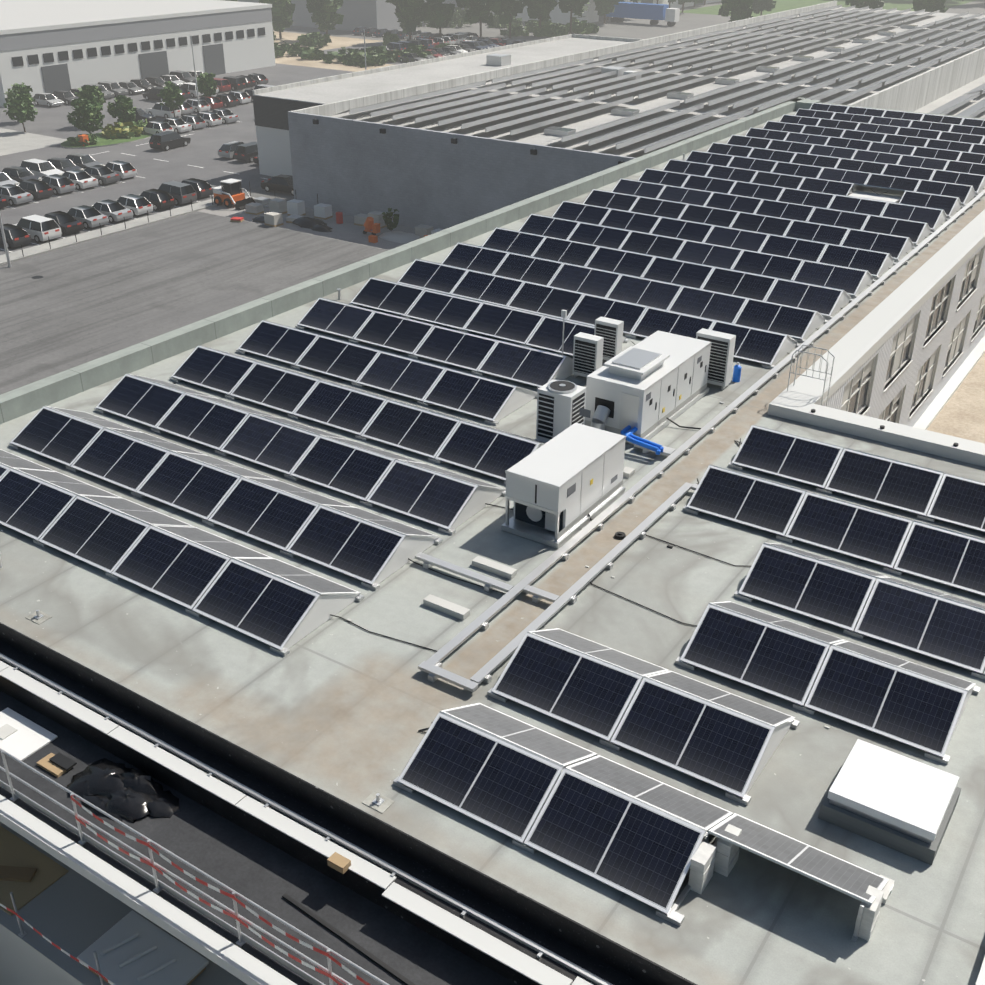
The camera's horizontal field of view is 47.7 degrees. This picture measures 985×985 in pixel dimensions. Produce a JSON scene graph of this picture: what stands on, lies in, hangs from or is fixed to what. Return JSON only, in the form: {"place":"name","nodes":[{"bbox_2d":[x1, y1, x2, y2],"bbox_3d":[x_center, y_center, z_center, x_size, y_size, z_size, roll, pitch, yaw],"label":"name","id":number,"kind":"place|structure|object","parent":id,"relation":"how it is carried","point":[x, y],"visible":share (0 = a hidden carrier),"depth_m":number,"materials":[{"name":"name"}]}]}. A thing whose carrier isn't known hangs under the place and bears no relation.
{"place":"outdoors","nodes":[
{"label":"outdoors","id":0,"kind":"place"},
{"bbox_2d":[0,0,720,106],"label":"warehouse building","id":1,"kind":"structure","parent":0,"point":[49,46],"depth_m":159.05,"materials":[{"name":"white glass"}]},
{"bbox_2d":[0,97,984,984],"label":"flat roof","id":2,"kind":"structure","parent":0,"point":[342,709],"depth_m":20.61,"materials":[{"name":"grey concrete"}]},
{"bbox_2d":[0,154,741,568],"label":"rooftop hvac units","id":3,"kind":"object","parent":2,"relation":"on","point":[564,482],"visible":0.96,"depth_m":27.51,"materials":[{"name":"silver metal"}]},
{"bbox_2d":[0,103,984,941],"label":"solar panels","id":4,"kind":"object","parent":2,"relation":"on","point":[670,247],"visible":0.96,"depth_m":24.94,"materials":[{"name":"black glass"}]},
{"bbox_2d":[1,131,984,732],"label":"cable trays","id":5,"kind":"object","parent":2,"relation":"on","point":[433,667],"visible":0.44,"depth_m":22.66,"materials":[{"name":"metal"}]},
{"bbox_2d":[688,824,894,941],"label":"support blocks","id":6,"kind":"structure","parent":2,"relation":"on","point":[723,856],"depth_m":15.33,"materials":[{"name":"concrete"}]},
{"bbox_2d":[787,232,984,443],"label":"facade","id":7,"kind":"structure","parent":2,"relation":"on","point":[918,361],"depth_m":41.88,"materials":[{"name":"white concrete"}]},
{"bbox_2d":[818,190,960,864],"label":"skylights","id":8,"kind":"object","parent":2,"relation":"on","point":[894,801],"visible":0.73,"depth_m":16.41,"materials":[{"name":"white paint"}]},
{"bbox_2d":[0,0,984,394],"bbox_3d":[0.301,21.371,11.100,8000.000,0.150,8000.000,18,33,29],"label":"ground","id":9,"kind":"structure","parent":0,"point":[106,290],"depth_m":86.98,"materials":[{"name":"grey asphalt"}]},
{"bbox_2d":[0,196,7,207],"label":"car","id":10,"kind":"object","parent":9,"relation":"on","point":[3,202],"visible":1,"depth_m":95.58,"materials":[{"name":"paint"}]},
{"bbox_2d":[0,172,19,185],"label":"car","id":11,"kind":"object","parent":9,"relation":"on","point":[5,179],"visible":0.44,"depth_m":101.72,"materials":[{"name":"paint"}]},
{"bbox_2d":[0,223,31,248],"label":"car","id":12,"kind":"object","parent":9,"relation":"on","point":[15,236],"visible":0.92,"depth_m":85.19,"materials":[{"name":"paint"}]},
{"bbox_2d":[0,184,32,205],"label":"car","id":13,"kind":"object","parent":9,"relation":"on","point":[12,194],"visible":1,"depth_m":96.98,"materials":[{"name":"paint"}]},
{"bbox_2d":[2,166,42,182],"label":"car","id":14,"kind":"object","parent":9,"relation":"on","point":[18,174],"visible":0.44,"depth_m":103.37,"materials":[{"name":"paint"}]},
{"bbox_2d":[18,179,53,199],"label":"car","id":15,"kind":"object","parent":9,"relation":"on","point":[36,189],"visible":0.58,"depth_m":98.72,"materials":[{"name":"paint"}]},
{"bbox_2d":[14,215,61,242],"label":"car","id":16,"kind":"object","parent":9,"relation":"on","point":[38,228],"visible":0.73,"depth_m":86.72,"materials":[{"name":"paint"}]},
{"bbox_2d":[20,159,63,177],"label":"car","id":17,"kind":"object","parent":9,"relation":"on","point":[41,168],"visible":0.5,"depth_m":105.02,"materials":[{"name":"paint"}]},
{"bbox_2d":[33,93,63,106],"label":"car","id":18,"kind":"object","parent":9,"relation":"on","point":[49,99],"visible":1,"depth_m":141.59,"materials":[{"name":"paint"}]},
{"bbox_2d":[42,174,75,194],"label":"car","id":19,"kind":"object","parent":9,"relation":"on","point":[58,184],"visible":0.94,"depth_m":100.43,"materials":[{"name":"paint"}]},
{"bbox_2d":[43,211,83,234],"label":"car","id":20,"kind":"object","parent":9,"relation":"on","point":[67,223],"visible":0.5,"depth_m":88.81,"materials":[{"name":"paint"}]},
{"bbox_2d":[47,157,84,171],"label":"car","id":21,"kind":"object","parent":9,"relation":"on","point":[63,164],"visible":0.42,"depth_m":106.88,"materials":[{"name":"paint"}]},
{"bbox_2d":[53,90,78,104],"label":"car","id":22,"kind":"object","parent":9,"relation":"on","point":[67,97],"visible":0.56,"depth_m":143.24,"materials":[{"name":"paint"}]},
{"bbox_2d":[69,88,79,96],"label":"car","id":23,"kind":"object","parent":9,"relation":"on","point":[73,91],"visible":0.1,"depth_m":145.31,"materials":[{"name":"paint"}]},
{"bbox_2d":[62,169,97,189],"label":"car","id":24,"kind":"object","parent":9,"relation":"on","point":[80,179],"visible":0.71,"depth_m":102.30,"materials":[{"name":"paint"}]},
{"bbox_2d":[66,153,104,168],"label":"car","id":25,"kind":"object","parent":9,"relation":"on","point":[84,161],"visible":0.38,"depth_m":108.69,"materials":[{"name":"paint"}]},
{"bbox_2d":[66,205,108,228],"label":"car","id":26,"kind":"object","parent":9,"relation":"on","point":[88,217],"visible":0.73,"depth_m":90.53,"materials":[{"name":"paint"}]},
{"bbox_2d":[83,84,114,98],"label":"car","id":27,"kind":"object","parent":9,"relation":"on","point":[107,93],"visible":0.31,"depth_m":147.00,"materials":[{"name":"paint"}]},
{"bbox_2d":[83,165,119,184],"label":"car","id":28,"kind":"object","parent":9,"relation":"on","point":[103,175],"visible":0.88,"depth_m":104.05,"materials":[{"name":"paint"}]},
{"bbox_2d":[91,199,132,222],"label":"car","id":29,"kind":"object","parent":9,"relation":"on","point":[113,211],"visible":0.79,"depth_m":92.26,"materials":[{"name":"paint"}]},
{"bbox_2d":[98,81,127,96],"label":"car","id":30,"kind":"object","parent":9,"relation":"on","point":[116,88],"visible":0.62,"depth_m":148.83,"materials":[{"name":"paint"}]},
{"bbox_2d":[105,160,136,179],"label":"car","id":31,"kind":"object","parent":9,"relation":"on","point":[122,169],"visible":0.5,"depth_m":105.83,"materials":[{"name":"paint"}]},
{"bbox_2d":[118,81,144,94],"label":"car","id":32,"kind":"object","parent":9,"relation":"on","point":[132,88],"visible":0.62,"depth_m":150.58,"materials":[{"name":"paint"}]},
{"bbox_2d":[117,194,152,215],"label":"car","id":33,"kind":"object","parent":9,"relation":"on","point":[137,205],"visible":0.65,"depth_m":93.94,"materials":[{"name":"paint"}]},
{"bbox_2d":[127,108,155,122],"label":"car","id":34,"kind":"object","parent":9,"relation":"on","point":[141,114],"visible":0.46,"depth_m":132.04,"materials":[{"name":"paint"}]},
{"bbox_2d":[130,79,156,91],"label":"car","id":35,"kind":"object","parent":9,"relation":"on","point":[145,84],"visible":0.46,"depth_m":152.65,"materials":[{"name":"paint"}]},
{"bbox_2d":[145,77,165,86],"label":"car","id":36,"kind":"object","parent":9,"relation":"on","point":[158,81],"visible":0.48,"depth_m":154.56,"materials":[{"name":"paint"}]},
{"bbox_2d":[139,189,175,210],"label":"car","id":37,"kind":"object","parent":9,"relation":"on","point":[158,199],"visible":0.75,"depth_m":95.68,"materials":[{"name":"paint"}]},
{"bbox_2d":[142,87,173,101],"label":"car","id":38,"kind":"object","parent":9,"relation":"on","point":[153,92],"visible":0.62,"depth_m":145.58,"materials":[{"name":"paint"}]},
{"bbox_2d":[143,120,173,133],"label":"car","id":39,"kind":"object","parent":9,"relation":"on","point":[154,127],"visible":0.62,"depth_m":124.81,"materials":[{"name":"paint"}]},
{"bbox_2d":[145,102,180,118],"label":"car","id":40,"kind":"object","parent":9,"relation":"on","point":[157,109],"visible":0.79,"depth_m":134.77,"materials":[{"name":"paint"}]},
{"bbox_2d":[149,131,190,150],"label":"car","id":41,"kind":"object","parent":9,"relation":"on","point":[166,140],"visible":1,"depth_m":117.92,"materials":[{"name":"paint"}]},
{"bbox_2d":[160,75,185,85],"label":"car","id":42,"kind":"object","parent":9,"relation":"on","point":[175,80],"visible":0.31,"depth_m":156.38,"materials":[{"name":"paint"}]},
{"bbox_2d":[158,181,196,205],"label":"car","id":43,"kind":"object","parent":9,"relation":"on","point":[181,193],"visible":0.58,"depth_m":97.28,"materials":[{"name":"paint"}]},
{"bbox_2d":[163,117,191,132],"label":"car","id":44,"kind":"object","parent":9,"relation":"on","point":[178,125],"visible":0.56,"depth_m":126.52,"materials":[{"name":"paint"}]},
{"bbox_2d":[169,71,197,82],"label":"car","id":45,"kind":"object","parent":9,"relation":"on","point":[185,76],"visible":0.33,"depth_m":158.22,"materials":[{"name":"paint"}]},
{"bbox_2d":[174,101,193,114],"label":"car","id":46,"kind":"object","parent":9,"relation":"on","point":[186,108],"visible":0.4,"depth_m":136.59,"materials":[{"name":"paint"}]},
{"bbox_2d":[179,87,190,97],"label":"car","id":47,"kind":"object","parent":9,"relation":"on","point":[185,93],"visible":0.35,"depth_m":147.02,"materials":[{"name":"paint"}]},
{"bbox_2d":[181,82,203,97],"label":"car","id":48,"kind":"object","parent":9,"relation":"on","point":[190,87],"visible":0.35,"depth_m":148.49,"materials":[{"name":"paint"}]},
{"bbox_2d":[180,114,205,129],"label":"car","id":49,"kind":"object","parent":9,"relation":"on","point":[195,121],"visible":0.6,"depth_m":128.33,"materials":[{"name":"paint"}]},
{"bbox_2d":[187,71,202,76],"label":"car","id":50,"kind":"object","parent":9,"relation":"on","point":[192,73],"visible":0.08,"depth_m":160.26,"materials":[{"name":"paint"}]},
{"bbox_2d":[181,178,212,198],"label":"car","id":51,"kind":"object","parent":9,"relation":"on","point":[202,188],"visible":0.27,"depth_m":99.37,"materials":[{"name":"paint"}]},
{"bbox_2d":[186,98,209,112],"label":"car","id":52,"kind":"object","parent":9,"relation":"on","point":[204,105],"visible":0.58,"depth_m":138.34,"materials":[{"name":"paint"}]},
{"bbox_2d":[197,111,221,126],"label":"car","id":53,"kind":"object","parent":9,"relation":"on","point":[211,118],"visible":0.58,"depth_m":130.16,"materials":[{"name":"paint"}]},
{"bbox_2d":[200,96,222,109],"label":"car","id":54,"kind":"object","parent":9,"relation":"on","point":[213,102],"visible":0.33,"depth_m":140.27,"materials":[{"name":"paint"}]},
{"bbox_2d":[0,29,443,278],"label":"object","id":55,"kind":"object","parent":9,"relation":"on","point":[228,193],"visible":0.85,"depth_m":92.75,"materials":[{"name":"white paint"}]},
{"bbox_2d":[214,78,230,92],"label":"car","id":56,"kind":"object","parent":9,"relation":"on","point":[223,84],"visible":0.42,"depth_m":152.31,"materials":[{"name":"paint"}]},
{"bbox_2d":[212,108,238,123],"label":"car","id":57,"kind":"object","parent":9,"relation":"on","point":[227,116],"visible":0.52,"depth_m":132.00,"materials":[{"name":"paint"}]},
{"bbox_2d":[216,93,238,106],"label":"car","id":58,"kind":"object","parent":9,"relation":"on","point":[227,100],"visible":0.58,"depth_m":141.97,"materials":[{"name":"paint"}]},
{"bbox_2d":[218,141,243,158],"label":"car","id":59,"kind":"object","parent":9,"relation":"on","point":[226,150],"visible":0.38,"depth_m":114.17,"materials":[{"name":"paint"}]},
{"bbox_2d":[223,76,245,90],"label":"car","id":60,"kind":"object","parent":9,"relation":"on","point":[237,82],"visible":0.56,"depth_m":154.05,"materials":[{"name":"paint"}]},
{"bbox_2d":[228,91,250,103],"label":"car","id":61,"kind":"object","parent":9,"relation":"on","point":[242,97],"visible":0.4,"depth_m":143.99,"materials":[{"name":"paint"}]},
{"bbox_2d":[234,142,257,162],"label":"van","id":62,"kind":"object","parent":9,"relation":"on","point":[246,152],"visible":0.54,"depth_m":112.81,"materials":[{"name":"paint"}]},
{"bbox_2d":[236,75,255,86],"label":"car","id":63,"kind":"object","parent":9,"relation":"on","point":[250,81],"visible":0.35,"depth_m":156.32,"materials":[{"name":"paint"}]},
{"bbox_2d":[244,88,255,101],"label":"car","id":64,"kind":"object","parent":9,"relation":"on","point":[249,92],"visible":0.08,"depth_m":145.79,"materials":[{"name":"paint"}]},
{"bbox_2d":[253,155,258,163],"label":"car","id":65,"kind":"object","parent":9,"relation":"on","point":[255,159],"visible":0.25,"depth_m":111.67,"materials":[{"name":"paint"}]},
{"bbox_2d":[248,73,268,84],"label":"car","id":66,"kind":"object","parent":9,"relation":"on","point":[259,79],"visible":0.5,"depth_m":158.02,"materials":[{"name":"paint"}]},
{"bbox_2d":[254,84,272,88],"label":"car","id":67,"kind":"object","parent":9,"relation":"on","point":[260,86],"visible":0.04,"depth_m":147.91,"materials":[{"name":"paint"}]},
{"bbox_2d":[261,174,293,195],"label":"van","id":68,"kind":"object","parent":9,"relation":"on","point":[282,183],"visible":0.62,"depth_m":101.26,"materials":[{"name":"paint"}]},
{"bbox_2d":[0,622,696,984],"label":"lower roof terrace","id":69,"kind":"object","parent":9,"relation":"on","point":[254,828],"visible":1,"depth_m":16.95,"materials":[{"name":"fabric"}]},
{"bbox_2d":[0,748,388,984],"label":"guard rails","id":70,"kind":"object","parent":69,"relation":"on","point":[161,885],"visible":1,"depth_m":16.05,"materials":[{"name":"red"}]},
{"bbox_2d":[0,610,414,984],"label":"clutter","id":71,"kind":"object","parent":69,"relation":"on","point":[132,948],"visible":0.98,"depth_m":18.41,"materials":[{"name":"black"}]},
{"bbox_2d":[353,27,365,35],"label":"car","id":72,"kind":"object","parent":9,"relation":"on","point":[358,30],"visible":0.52,"depth_m":214.90,"materials":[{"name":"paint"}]},
{"bbox_2d":[363,27,376,36],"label":"car","id":73,"kind":"object","parent":9,"relation":"on","point":[370,31],"visible":0.6,"depth_m":213.69,"materials":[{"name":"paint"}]},
{"bbox_2d":[374,28,387,36],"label":"car","id":74,"kind":"object","parent":9,"relation":"on","point":[379,32],"visible":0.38,"depth_m":212.37,"materials":[{"name":"paint"}]},
{"bbox_2d":[380,45,396,50],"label":"car","id":75,"kind":"object","parent":9,"relation":"on","point":[388,48],"visible":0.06,"depth_m":189.41,"materials":[{"name":"paint"}]},
{"bbox_2d":[385,29,397,33],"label":"car","id":76,"kind":"object","parent":9,"relation":"on","point":[393,31],"visible":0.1,"depth_m":211.29,"materials":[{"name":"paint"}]},
{"bbox_2d":[387,42,405,50],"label":"car","id":77,"kind":"object","parent":9,"relation":"on","point":[400,46],"visible":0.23,"depth_m":190.80,"materials":[{"name":"paint"}]},
{"bbox_2d":[396,30,405,38],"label":"car","id":78,"kind":"object","parent":9,"relation":"on","point":[400,34],"visible":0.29,"depth_m":209.78,"materials":[{"name":"paint"}]},
{"bbox_2d":[397,41,412,48],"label":"car","id":79,"kind":"object","parent":9,"relation":"on","point":[406,43],"visible":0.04,"depth_m":192.50,"materials":[{"name":"paint"}]},
{"bbox_2d":[398,53,425,61],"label":"car","id":80,"kind":"object","parent":9,"relation":"on","point":[414,56],"visible":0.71,"depth_m":180.64,"materials":[{"name":"paint"}]},
{"bbox_2d":[405,30,421,39],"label":"car","id":81,"kind":"object","parent":9,"relation":"on","point":[415,34],"visible":0.52,"depth_m":208.53,"materials":[{"name":"paint"}]},
{"bbox_2d":[407,40,423,45],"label":"car","id":82,"kind":"object","parent":9,"relation":"on","point":[417,42],"visible":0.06,"depth_m":194.40,"materials":[{"name":"paint"}]},
{"bbox_2d":[411,49,433,58],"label":"car","id":83,"kind":"object","parent":9,"relation":"on","point":[429,56],"visible":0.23,"depth_m":182.14,"materials":[{"name":"paint"}]},
{"bbox_2d":[416,32,431,38],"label":"car","id":84,"kind":"object","parent":9,"relation":"on","point":[423,35],"visible":0.44,"depth_m":207.47,"materials":[{"name":"paint"}]},
{"bbox_2d":[416,38,433,48],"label":"car","id":85,"kind":"object","parent":9,"relation":"on","point":[428,43],"visible":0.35,"depth_m":196.14,"materials":[{"name":"paint"}]},
{"bbox_2d":[426,38,438,46],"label":"car","id":86,"kind":"object","parent":9,"relation":"on","point":[435,41],"visible":0.25,"depth_m":198.47,"materials":[{"name":"paint"}]},
{"bbox_2d":[425,50,443,57],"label":"car","id":87,"kind":"object","parent":9,"relation":"on","point":[435,54],"visible":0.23,"depth_m":184.12,"materials":[{"name":"paint"}]},
{"bbox_2d":[429,33,442,38],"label":"car","id":88,"kind":"object","parent":9,"relation":"on","point":[433,35],"visible":0.23,"depth_m":206.08,"materials":[{"name":"paint"}]},
{"bbox_2d":[427,48,449,55],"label":"car","id":89,"kind":"object","parent":9,"relation":"on","point":[439,51],"visible":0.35,"depth_m":186.38,"materials":[{"name":"paint"}]},
{"bbox_2d":[433,37,448,43],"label":"car","id":90,"kind":"object","parent":9,"relation":"on","point":[440,40],"visible":0.27,"depth_m":199.99,"materials":[{"name":"paint"}]},
{"bbox_2d":[441,36,455,43],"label":"car","id":91,"kind":"object","parent":9,"relation":"on","point":[451,40],"visible":0.33,"depth_m":202.01,"materials":[{"name":"paint"}]},
{"bbox_2d":[441,47,461,54],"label":"car","id":92,"kind":"object","parent":9,"relation":"on","point":[451,50],"visible":0.46,"depth_m":187.75,"materials":[{"name":"paint"}]},
{"bbox_2d":[445,45,467,52],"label":"car","id":93,"kind":"object","parent":9,"relation":"on","point":[457,48],"visible":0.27,"depth_m":189.99,"materials":[{"name":"paint"}]},
{"bbox_2d":[452,33,466,43],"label":"car","id":94,"kind":"object","parent":9,"relation":"on","point":[459,38],"visible":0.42,"depth_m":203.39,"materials":[{"name":"paint"}]},
{"bbox_2d":[454,43,475,51],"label":"car","id":95,"kind":"object","parent":9,"relation":"on","point":[466,47],"visible":0.31,"depth_m":191.66,"materials":[{"name":"paint"}]},
{"bbox_2d":[463,36,477,40],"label":"car","id":96,"kind":"object","parent":9,"relation":"on","point":[471,38],"visible":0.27,"depth_m":202.62,"materials":[{"name":"paint"}]},
{"bbox_2d":[461,41,485,50],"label":"car","id":97,"kind":"object","parent":9,"relation":"on","point":[475,45],"visible":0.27,"depth_m":193.30,"materials":[{"name":"paint"}]},
{"bbox_2d":[477,41,492,48],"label":"car","id":98,"kind":"object","parent":9,"relation":"on","point":[481,43],"visible":0.29,"depth_m":195.34,"materials":[{"name":"paint"}]},
{"bbox_2d":[478,40,498,47],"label":"car","id":99,"kind":"object","parent":9,"relation":"on","point":[489,42],"visible":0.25,"depth_m":197.25,"materials":[{"name":"paint"}]},
{"bbox_2d":[3,0,984,230],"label":"vegetation","id":100,"kind":"object","parent":9,"relation":"on","point":[87,104],"visible":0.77,"depth_m":202.83,"materials":[{"name":"green plant"}]},
{"bbox_2d":[488,39,504,46],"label":"car","id":101,"kind":"object","parent":9,"relation":"on","point":[496,41],"visible":0.25,"depth_m":198.79,"materials":[{"name":"paint"}]},
{"bbox_2d":[500,39,513,45],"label":"car","id":102,"kind":"object","parent":9,"relation":"on","point":[507,41],"visible":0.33,"depth_m":198.62,"materials":[{"name":"paint"}]},
{"bbox_2d":[252,1,984,229],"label":"warehouse building","id":103,"kind":"structure","parent":9,"relation":"on","point":[445,142],"depth_m":104.97,"materials":[{"name":"grey metal"}]},
{"bbox_2d":[606,2,679,25],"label":"lorry","id":104,"kind":"object","parent":9,"relation":"on","point":[654,13],"visible":0.98,"depth_m":236.00,"materials":[{"name":"blue"}]},
{"bbox_2d":[511,40,525,44],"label":"car","id":105,"kind":"object","parent":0,"point":[518,41],"visible":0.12,"depth_m":197.43,"materials":[{"name":"paint"}]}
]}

